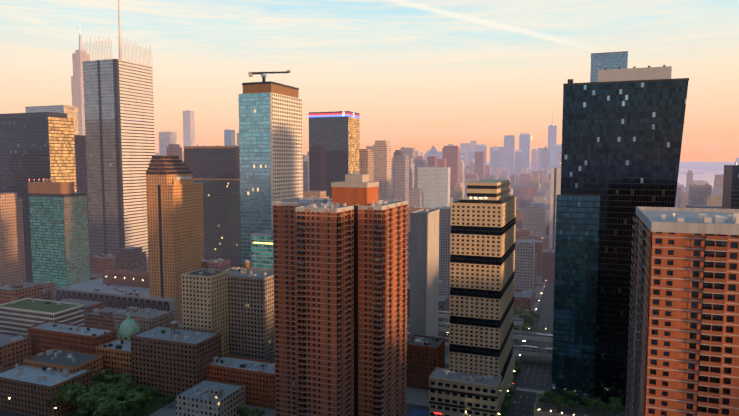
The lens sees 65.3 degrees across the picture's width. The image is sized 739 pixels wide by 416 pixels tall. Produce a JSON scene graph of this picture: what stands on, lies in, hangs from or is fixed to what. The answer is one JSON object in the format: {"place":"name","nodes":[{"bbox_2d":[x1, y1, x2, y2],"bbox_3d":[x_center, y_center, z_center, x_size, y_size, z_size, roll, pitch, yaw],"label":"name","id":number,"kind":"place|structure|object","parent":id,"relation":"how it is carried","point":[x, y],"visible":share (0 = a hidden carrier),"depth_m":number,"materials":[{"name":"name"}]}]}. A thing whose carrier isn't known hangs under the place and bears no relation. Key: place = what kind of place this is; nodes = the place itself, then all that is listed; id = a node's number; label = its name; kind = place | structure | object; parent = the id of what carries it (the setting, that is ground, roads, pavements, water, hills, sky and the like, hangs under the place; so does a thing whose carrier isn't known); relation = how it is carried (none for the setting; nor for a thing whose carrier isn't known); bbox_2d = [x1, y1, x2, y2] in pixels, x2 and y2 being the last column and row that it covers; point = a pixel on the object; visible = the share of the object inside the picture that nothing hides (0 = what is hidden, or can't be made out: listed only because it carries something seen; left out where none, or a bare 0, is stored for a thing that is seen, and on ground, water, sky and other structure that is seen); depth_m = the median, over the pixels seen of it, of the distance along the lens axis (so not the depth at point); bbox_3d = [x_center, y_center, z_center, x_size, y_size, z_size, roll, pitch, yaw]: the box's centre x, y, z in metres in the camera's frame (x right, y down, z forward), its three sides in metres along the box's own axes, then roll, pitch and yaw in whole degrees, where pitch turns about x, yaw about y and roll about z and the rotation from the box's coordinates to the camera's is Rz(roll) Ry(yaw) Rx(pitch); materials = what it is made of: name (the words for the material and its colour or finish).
{"place":"outdoors","nodes":[
{"label":"outdoors","id":0,"kind":"place"},
{"bbox_2d":[63,397,170,415],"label":"park lawn","id":1,"kind":"structure","parent":0,"point":[158,404],"depth_m":355.30,"materials":[{"name":"green plant"}]},
{"bbox_2d":[47,389,74,415],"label":"tree","id":2,"kind":"object","parent":1,"relation":"on","point":[56,395],"visible":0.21,"depth_m":343.96,"materials":[{"name":"green plant"}]},
{"bbox_2d":[57,383,85,412],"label":"tree","id":3,"kind":"object","parent":1,"relation":"on","point":[62,390],"visible":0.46,"depth_m":347.97,"materials":[{"name":"green plant"}]},
{"bbox_2d":[62,389,87,415],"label":"tree","id":4,"kind":"object","parent":1,"relation":"on","point":[70,394],"visible":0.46,"depth_m":345.21,"materials":[{"name":"green plant"}]},
{"bbox_2d":[77,404,88,415],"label":"tree","id":5,"kind":"object","parent":1,"relation":"on","point":[82,410],"visible":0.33,"depth_m":341.22,"materials":[{"name":"green plant"}]},
{"bbox_2d":[75,390,96,415],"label":"tree","id":6,"kind":"object","parent":1,"relation":"on","point":[78,399],"visible":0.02,"depth_m":342.64,"materials":[{"name":"green plant"}]},
{"bbox_2d":[76,388,100,415],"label":"tree","id":7,"kind":"object","parent":1,"relation":"on","point":[85,396],"visible":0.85,"depth_m":343.61,"materials":[{"name":"green plant"}]},
{"bbox_2d":[87,380,103,388],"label":"tree","id":8,"kind":"object","parent":1,"relation":"on","point":[94,383],"visible":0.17,"depth_m":369.79,"materials":[{"name":"green plant"}]},
{"bbox_2d":[85,396,106,409],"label":"tree","id":9,"kind":"object","parent":1,"relation":"on","point":[91,406],"visible":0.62,"depth_m":341.83,"materials":[{"name":"green plant"}]},
{"bbox_2d":[88,383,107,391],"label":"tree","id":10,"kind":"object","parent":1,"relation":"on","point":[97,386],"visible":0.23,"depth_m":359.34,"materials":[{"name":"green plant"}]},
{"bbox_2d":[92,402,105,415],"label":"tree","id":11,"kind":"object","parent":1,"relation":"on","point":[99,411],"visible":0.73,"depth_m":332.28,"materials":[{"name":"green plant"}]},
{"bbox_2d":[96,390,104,396],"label":"tree","id":12,"kind":"object","parent":1,"relation":"on","point":[100,393],"depth_m":352.65,"materials":[{"name":"green plant"}]},
{"bbox_2d":[100,383,114,391],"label":"tree","id":13,"kind":"object","parent":1,"relation":"on","point":[109,385],"visible":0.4,"depth_m":362.03,"materials":[{"name":"green plant"}]},
{"bbox_2d":[94,369,121,383],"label":"tree","id":14,"kind":"object","parent":1,"relation":"on","point":[104,376],"visible":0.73,"depth_m":373.61,"materials":[{"name":"green plant"}]},
{"bbox_2d":[100,391,118,400],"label":"tree","id":15,"kind":"object","parent":1,"relation":"on","point":[107,393],"visible":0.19,"depth_m":352.80,"materials":[{"name":"green plant"}]},
{"bbox_2d":[102,399,126,415],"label":"tree","id":16,"kind":"object","parent":1,"relation":"on","point":[111,407],"visible":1,"depth_m":331.60,"materials":[{"name":"green plant"}]},
{"bbox_2d":[106,389,123,400],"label":"tree","id":17,"kind":"object","parent":1,"relation":"on","point":[112,395],"visible":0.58,"depth_m":354.17,"materials":[{"name":"green plant"}]},
{"bbox_2d":[110,384,126,388],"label":"tree","id":18,"kind":"object","parent":1,"relation":"on","point":[119,386],"visible":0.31,"depth_m":363.07,"materials":[{"name":"green plant"}]},
{"bbox_2d":[112,388,127,400],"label":"tree","id":19,"kind":"object","parent":1,"relation":"on","point":[116,390],"visible":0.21,"depth_m":358.75,"materials":[{"name":"green plant"}]},
{"bbox_2d":[116,379,136,392],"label":"tree","id":20,"kind":"object","parent":1,"relation":"on","point":[129,383],"visible":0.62,"depth_m":364.92,"materials":[{"name":"green plant"}]},
{"bbox_2d":[117,373,135,383],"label":"tree","id":21,"kind":"object","parent":1,"relation":"on","point":[124,376],"visible":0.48,"depth_m":374.18,"materials":[{"name":"green plant"}]},
{"bbox_2d":[122,397,140,415],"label":"tree","id":22,"kind":"object","parent":1,"relation":"on","point":[132,405],"visible":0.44,"depth_m":340.16,"materials":[{"name":"green plant"}]},
{"bbox_2d":[123,388,145,396],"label":"tree","id":23,"kind":"object","parent":1,"relation":"on","point":[131,390],"visible":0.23,"depth_m":359.29,"materials":[{"name":"green plant"}]},
{"bbox_2d":[124,391,148,415],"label":"tree","id":24,"kind":"object","parent":1,"relation":"on","point":[138,396],"visible":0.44,"depth_m":344.41,"materials":[{"name":"green plant"}]},
{"bbox_2d":[135,385,147,390],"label":"tree","id":25,"kind":"object","parent":1,"relation":"on","point":[144,387],"visible":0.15,"depth_m":369.91,"materials":[{"name":"green plant"}]},
{"bbox_2d":[141,394,153,414],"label":"tree","id":26,"kind":"object","parent":1,"relation":"on","point":[149,404],"visible":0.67,"depth_m":347.71,"materials":[{"name":"green plant"}]},
{"bbox_2d":[143,388,158,396],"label":"tree","id":27,"kind":"object","parent":1,"relation":"on","point":[152,392],"visible":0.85,"depth_m":364.89,"materials":[{"name":"green plant"}]},
{"bbox_2d":[0,162,553,415],"bbox_3d":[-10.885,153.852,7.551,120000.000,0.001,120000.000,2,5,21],"label":"road","id":28,"kind":"structure","parent":0,"point":[539,368],"depth_m":422.33,"materials":[{"name":"grey asphalt"}]},
{"bbox_2d":[0,112,76,282],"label":"skyscraper","id":29,"kind":"structure","parent":28,"relation":"on","point":[36,146],"depth_m":705.56,"materials":[{"name":"glass"}]},
{"bbox_2d":[25,105,78,134],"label":"building","id":30,"kind":"structure","parent":28,"relation":"on","point":[71,111],"depth_m":1196.97,"materials":[{"name":"glass"}]},
{"bbox_2d":[28,179,89,287],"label":"office building","id":31,"kind":"structure","parent":28,"relation":"on","point":[58,212],"depth_m":631.96,"materials":[{"name":"glass"}]},
{"bbox_2d":[71,34,89,134],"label":"skyscraper","id":32,"kind":"structure","parent":28,"relation":"on","point":[77,88],"depth_m":1652.15,"materials":[{"name":"stone"}]},
{"bbox_2d":[81,0,154,261],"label":"skyscraper","id":33,"kind":"structure","parent":28,"relation":"on","point":[119,121],"depth_m":766.87,"materials":[{"name":"metal"}]},
{"bbox_2d":[159,131,176,155],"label":"pale tower","id":34,"kind":"structure","parent":28,"relation":"on","point":[166,138],"depth_m":1831.13,"materials":[{"name":"concrete"}]},
{"bbox_2d":[146,155,204,324],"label":"tan brick tower","id":35,"kind":"structure","parent":28,"relation":"on","point":[175,213],"depth_m":541.48,"materials":[{"name":"brown brick"}]},
{"bbox_2d":[183,110,194,146],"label":"skyscraper","id":36,"kind":"structure","parent":28,"relation":"on","point":[188,129],"depth_m":2278.20,"materials":[{"name":"concrete"}]},
{"bbox_2d":[184,145,241,267],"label":"office tower","id":37,"kind":"structure","parent":28,"relation":"on","point":[215,170],"depth_m":754.25,"materials":[{"name":"metal"}]},
{"bbox_2d":[224,129,234,145],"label":"building","id":38,"kind":"structure","parent":28,"relation":"on","point":[229,137],"depth_m":1864.02,"materials":[{"name":"metal"}]},
{"bbox_2d":[251,229,272,269],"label":"teal tower","id":39,"kind":"structure","parent":28,"relation":"on","point":[262,249],"depth_m":445.50,"materials":[{"name":"glass"}]},
{"bbox_2d":[238,70,302,267],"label":"teal glass tower","id":40,"kind":"structure","parent":28,"relation":"on","point":[270,142],"depth_m":487.62,"materials":[{"name":"glass"}]},
{"bbox_2d":[309,111,359,198],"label":"skyscraper","id":41,"kind":"structure","parent":28,"relation":"on","point":[334,146],"depth_m":921.41,"materials":[{"name":"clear glass"}]},
{"bbox_2d":[272,171,407,415],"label":"apartment building","id":42,"kind":"structure","parent":28,"relation":"on","point":[340,266],"depth_m":299.30,"materials":[{"name":"red brick"}]},
{"bbox_2d":[149,276,545,415],"bbox_3d":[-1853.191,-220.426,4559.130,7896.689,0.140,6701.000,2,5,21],"label":"city sidewalks","id":43,"kind":"structure","parent":28,"relation":"on","point":[415,396],"depth_m":375.64,"materials":[{"name":"grey concrete"}]},
{"bbox_2d":[0,298,84,337],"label":"white office block","id":44,"kind":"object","parent":43,"relation":"on","point":[18,317],"visible":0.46,"depth_m":454.57,"materials":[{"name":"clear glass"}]},
{"bbox_2d":[0,363,92,415],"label":"building","id":45,"kind":"structure","parent":43,"relation":"on","point":[28,390],"depth_m":353.06,"materials":[{"name":"brown brick"}]},
{"bbox_2d":[23,348,102,377],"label":"orange brick block","id":46,"kind":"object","parent":43,"relation":"on","point":[55,359],"visible":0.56,"depth_m":380.58,"materials":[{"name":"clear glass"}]},
{"bbox_2d":[27,321,115,355],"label":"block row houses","id":47,"kind":"structure","parent":43,"relation":"on","point":[46,336],"depth_m":415.13,"materials":[{"name":"brick"}]},
{"bbox_2d":[95,338,131,378],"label":"building","id":48,"kind":"structure","parent":43,"relation":"on","point":[116,353],"depth_m":394.11,"materials":[{"name":"orange brick"}]},
{"bbox_2d":[55,269,175,320],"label":"building","id":49,"kind":"structure","parent":43,"relation":"on","point":[129,281],"depth_m":573.53,"materials":[{"name":"concrete"}]},
{"bbox_2d":[118,311,139,339],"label":"dome","id":50,"kind":"structure","parent":43,"relation":"on","point":[128,327],"depth_m":418.56,"materials":[{"name":"teal metal"}]},
{"bbox_2d":[163,395,175,406],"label":"tree","id":51,"kind":"object","parent":43,"relation":"on","point":[172,398],"visible":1,"depth_m":359.73,"materials":[{"name":"green plant"}]},
{"bbox_2d":[130,320,220,397],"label":"building","id":52,"kind":"structure","parent":43,"relation":"on","point":[174,359],"depth_m":373.59,"materials":[{"name":"brick"}]},
{"bbox_2d":[181,259,229,355],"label":"apartment building","id":53,"kind":"structure","parent":43,"relation":"on","point":[205,299],"depth_m":406.67,"materials":[{"name":"beige concrete"}]},
{"bbox_2d":[207,355,274,409],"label":"brick building","id":54,"kind":"structure","parent":43,"relation":"on","point":[256,378],"depth_m":364.25,"materials":[{"name":"brown brick"}]},
{"bbox_2d":[236,406,250,415],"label":"tree","id":55,"kind":"object","parent":43,"relation":"on","point":[243,410],"visible":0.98,"depth_m":339.59,"materials":[{"name":"green plant"}]},
{"bbox_2d":[226,260,274,361],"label":"grey block apartments","id":56,"kind":"structure","parent":43,"relation":"on","point":[251,310],"depth_m":415.61,"materials":[{"name":"concrete"}]},
{"bbox_2d":[250,408,264,415],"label":"tree","id":57,"kind":"object","parent":43,"relation":"on","point":[258,412],"visible":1,"depth_m":337.63,"materials":[{"name":"green plant"}]},
{"bbox_2d":[8,280,546,415],"bbox_3d":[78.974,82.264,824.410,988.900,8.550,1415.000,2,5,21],"label":"street lamps","id":58,"kind":"object","parent":43,"relation":"on","point":[465,414],"visible":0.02,"depth_m":384.46,"materials":[{"name":"metal"}]},
{"bbox_2d":[0,135,723,415],"bbox_3d":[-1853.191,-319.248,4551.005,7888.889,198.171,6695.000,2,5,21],"label":"city buildings","id":59,"kind":"structure","parent":43,"relation":"on","point":[530,189],"depth_m":702.17,"materials":[{"name":"concrete"}]},
{"bbox_2d":[408,408,428,415],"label":"blue court playground","id":60,"kind":"object","parent":43,"relation":"on","point":[416,412],"visible":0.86,"depth_m":353.13},
{"bbox_2d":[410,209,439,338],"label":"building","id":61,"kind":"structure","parent":43,"relation":"on","point":[424,260],"depth_m":453.03,"materials":[{"name":"concrete"}]},
{"bbox_2d":[406,335,444,389],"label":"brick building","id":62,"kind":"structure","parent":43,"relation":"on","point":[425,357],"depth_m":389.71,"materials":[{"name":"brown brick"}]},
{"bbox_2d":[429,354,514,415],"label":"building","id":63,"kind":"structure","parent":43,"relation":"on","point":[451,393],"depth_m":340.36,"materials":[{"name":"beige concrete"}]},
{"bbox_2d":[449,179,515,379],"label":"striped tower","id":64,"kind":"structure","parent":63,"relation":"on","point":[482,245],"depth_m":348.51,"materials":[{"name":"beige concrete"}]},
{"bbox_2d":[517,323,527,330],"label":"tree","id":65,"kind":"object","parent":43,"relation":"on","point":[524,327],"visible":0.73,"depth_m":501.20,"materials":[{"name":"green plant"}]},
{"bbox_2d":[515,310,532,315],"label":"tree","id":66,"kind":"object","parent":43,"relation":"on","point":[520,312],"visible":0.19,"depth_m":532.04,"materials":[{"name":"green plant"}]},
{"bbox_2d":[521,313,537,331],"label":"tree","id":67,"kind":"object","parent":43,"relation":"on","point":[530,319],"visible":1,"depth_m":507.69,"materials":[{"name":"green plant"}]},
{"bbox_2d":[522,309,539,326],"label":"tree","id":68,"kind":"object","parent":43,"relation":"on","point":[536,314],"visible":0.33,"depth_m":529.13,"materials":[{"name":"green plant"}]},
{"bbox_2d":[523,239,543,275],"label":"brick block","id":69,"kind":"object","parent":43,"relation":"on","point":[539,245],"visible":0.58,"depth_m":769.07,"materials":[{"name":"brown brick"}]},
{"bbox_2d":[542,248,554,282],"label":"brick block","id":70,"kind":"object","parent":43,"relation":"on","point":[548,264],"visible":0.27,"depth_m":726.71,"materials":[{"name":"brown brick"}]},
{"bbox_2d":[534,393,625,415],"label":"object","id":71,"kind":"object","parent":43,"relation":"on","point":[545,409],"depth_m":327.49,"materials":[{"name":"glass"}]},
{"bbox_2d":[538,396,548,402],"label":"tree","id":72,"kind":"object","parent":71,"relation":"on","point":[542,399],"visible":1,"depth_m":332.55,"materials":[{"name":"green plant"}]},
{"bbox_2d":[544,391,554,401],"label":"tree","id":73,"kind":"object","parent":71,"relation":"on","point":[550,394],"visible":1,"depth_m":338.70,"materials":[{"name":"green plant"}]},
{"bbox_2d":[551,395,564,410],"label":"tree","id":74,"kind":"object","parent":71,"relation":"on","point":[558,400],"visible":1,"depth_m":325.62,"materials":[{"name":"green plant"}]},
{"bbox_2d":[562,390,577,399],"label":"tree","id":75,"kind":"object","parent":71,"relation":"on","point":[569,394],"visible":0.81,"depth_m":335.83,"materials":[{"name":"green plant"}]},
{"bbox_2d":[566,400,580,412],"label":"tree","id":76,"kind":"object","parent":71,"relation":"on","point":[571,403],"visible":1,"depth_m":324.75,"materials":[{"name":"green plant"}]},
{"bbox_2d":[580,396,595,412],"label":"tree","id":77,"kind":"object","parent":71,"relation":"on","point":[589,402],"visible":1,"depth_m":322.43,"materials":[{"name":"green plant"}]},
{"bbox_2d":[591,397,600,409],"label":"tree","id":78,"kind":"object","parent":71,"relation":"on","point":[597,400],"visible":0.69,"depth_m":328.22,"materials":[{"name":"green plant"}]},
{"bbox_2d":[598,402,608,414],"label":"tree","id":79,"kind":"object","parent":71,"relation":"on","point":[603,407],"visible":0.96,"depth_m":319.92,"materials":[{"name":"green plant"}]},
{"bbox_2d":[606,402,624,414],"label":"tree","id":80,"kind":"object","parent":71,"relation":"on","point":[615,407],"visible":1,"depth_m":315.82,"materials":[{"name":"green plant"}]},
{"bbox_2d":[609,397,622,403],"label":"tree","id":81,"kind":"object","parent":71,"relation":"on","point":[613,399],"visible":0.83,"depth_m":327.04,"materials":[{"name":"green plant"}]},
{"bbox_2d":[391,157,392,192],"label":"building","id":82,"kind":"structure","parent":28,"relation":"on","point":[392,177],"depth_m":1782.22,"materials":[{"name":"brick"}]},
{"bbox_2d":[418,166,449,208],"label":"tower","id":83,"kind":"structure","parent":28,"relation":"on","point":[434,183],"depth_m":1325.01,"materials":[{"name":"white concrete"}]},
{"bbox_2d":[434,206,450,295],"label":"building","id":84,"kind":"structure","parent":28,"relation":"on","point":[444,245],"depth_m":628.62,"materials":[{"name":"concrete"}]},
{"bbox_2d":[406,311,552,357],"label":"bus ramps","id":85,"kind":"object","parent":28,"relation":"on","point":[524,335],"visible":0.19,"depth_m":465.17,"materials":[{"name":"concrete"}]},
{"bbox_2d":[442,311,449,314],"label":"bus","id":86,"kind":"object","parent":85,"relation":"on","point":[446,312],"visible":0.54,"depth_m":514.07,"materials":[{"name":"paint"}]},
{"bbox_2d":[521,345,536,350],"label":"bus","id":87,"kind":"object","parent":85,"relation":"on","point":[527,347],"visible":1,"depth_m":443.35,"materials":[{"name":"paint"}]},
{"bbox_2d":[537,333,552,338],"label":"bus","id":88,"kind":"object","parent":85,"relation":"on","point":[544,335],"visible":0.88,"depth_m":459.95,"materials":[{"name":"paint"}]},
{"bbox_2d":[545,348,552,352],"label":"bus","id":89,"kind":"object","parent":85,"relation":"on","point":[548,350],"visible":0.46,"depth_m":437.84,"materials":[{"name":"paint"}]},
{"bbox_2d":[424,117,561,174],"bbox_3d":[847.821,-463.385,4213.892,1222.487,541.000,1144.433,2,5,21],"label":"distant skyline","id":90,"kind":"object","parent":28,"relation":"on","point":[550,155],"visible":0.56,"depth_m":4127.39,"materials":[{"name":"purple glass"}]},
{"bbox_2d":[501,403,509,410],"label":"tree","id":91,"kind":"object","parent":28,"relation":"on","point":[504,407],"visible":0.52,"depth_m":347.38,"materials":[{"name":"green plant"}]},
{"bbox_2d":[503,399,510,405],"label":"tree","id":92,"kind":"object","parent":28,"relation":"on","point":[506,401],"visible":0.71,"depth_m":355.45,"materials":[{"name":"green plant"}]},
{"bbox_2d":[504,392,512,399],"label":"tree","id":93,"kind":"object","parent":28,"relation":"on","point":[507,395],"visible":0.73,"depth_m":364.70,"materials":[{"name":"green plant"}]},
{"bbox_2d":[507,386,514,393],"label":"tree","id":94,"kind":"object","parent":28,"relation":"on","point":[510,390],"visible":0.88,"depth_m":372.56,"materials":[{"name":"green plant"}]},
{"bbox_2d":[513,367,520,375],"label":"tree","id":95,"kind":"object","parent":28,"relation":"on","point":[516,371],"visible":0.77,"depth_m":406.37,"materials":[{"name":"green plant"}]},
{"bbox_2d":[514,360,521,365],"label":"tree","id":96,"kind":"object","parent":28,"relation":"on","point":[517,363],"visible":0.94,"depth_m":422.38,"materials":[{"name":"green plant"}]},
{"bbox_2d":[515,285,552,414],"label":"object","id":97,"kind":"object","parent":28,"relation":"on","point":[532,378],"visible":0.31,"depth_m":389.10,"materials":[{"name":"paint"}]},
{"bbox_2d":[549,166,560,248],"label":"skyscraper","id":98,"kind":"structure","parent":28,"relation":"on","point":[555,189],"depth_m":851.86,"materials":[{"name":"concrete"}]},
{"bbox_2d":[590,51,627,81],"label":"skyscraper","id":99,"kind":"structure","parent":28,"relation":"on","point":[609,60],"depth_m":994.46,"materials":[{"name":"glass"}]},
{"bbox_2d":[551,65,688,406],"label":"skyscraper","id":100,"kind":"structure","parent":28,"relation":"on","point":[622,132],"depth_m":327.60,"materials":[{"name":"glass"}]},
{"bbox_2d":[625,206,738,415],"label":"apartment building","id":101,"kind":"structure","parent":28,"relation":"on","point":[683,354],"depth_m":157.57,"materials":[{"name":"orange brick"}]},
{"bbox_2d":[722,162,738,208],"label":"skyscraper","id":102,"kind":"structure","parent":28,"relation":"on","point":[730,198],"depth_m":443.90,"materials":[{"name":"metal"}]},
{"bbox_2d":[0,0,738,161],"label":"sky","id":103,"kind":"structure","parent":0,"point":[420,75],"materials":[{"name":"orange"}]},
{"bbox_2d":[486,162,734,174],"bbox_3d":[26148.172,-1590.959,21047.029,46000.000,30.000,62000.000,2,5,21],"label":"far terrain shore","id":104,"kind":"structure","parent":0,"point":[706,165],"depth_m":14616.61,"materials":[{"name":"grey"}]},
{"bbox_2d":[529,167,723,188],"bbox_3d":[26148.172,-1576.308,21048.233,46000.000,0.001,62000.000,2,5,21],"label":"hudson water","id":105,"kind":"structure","parent":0,"point":[709,177],"depth_m":5963.80,"materials":[{"name":"blue"}]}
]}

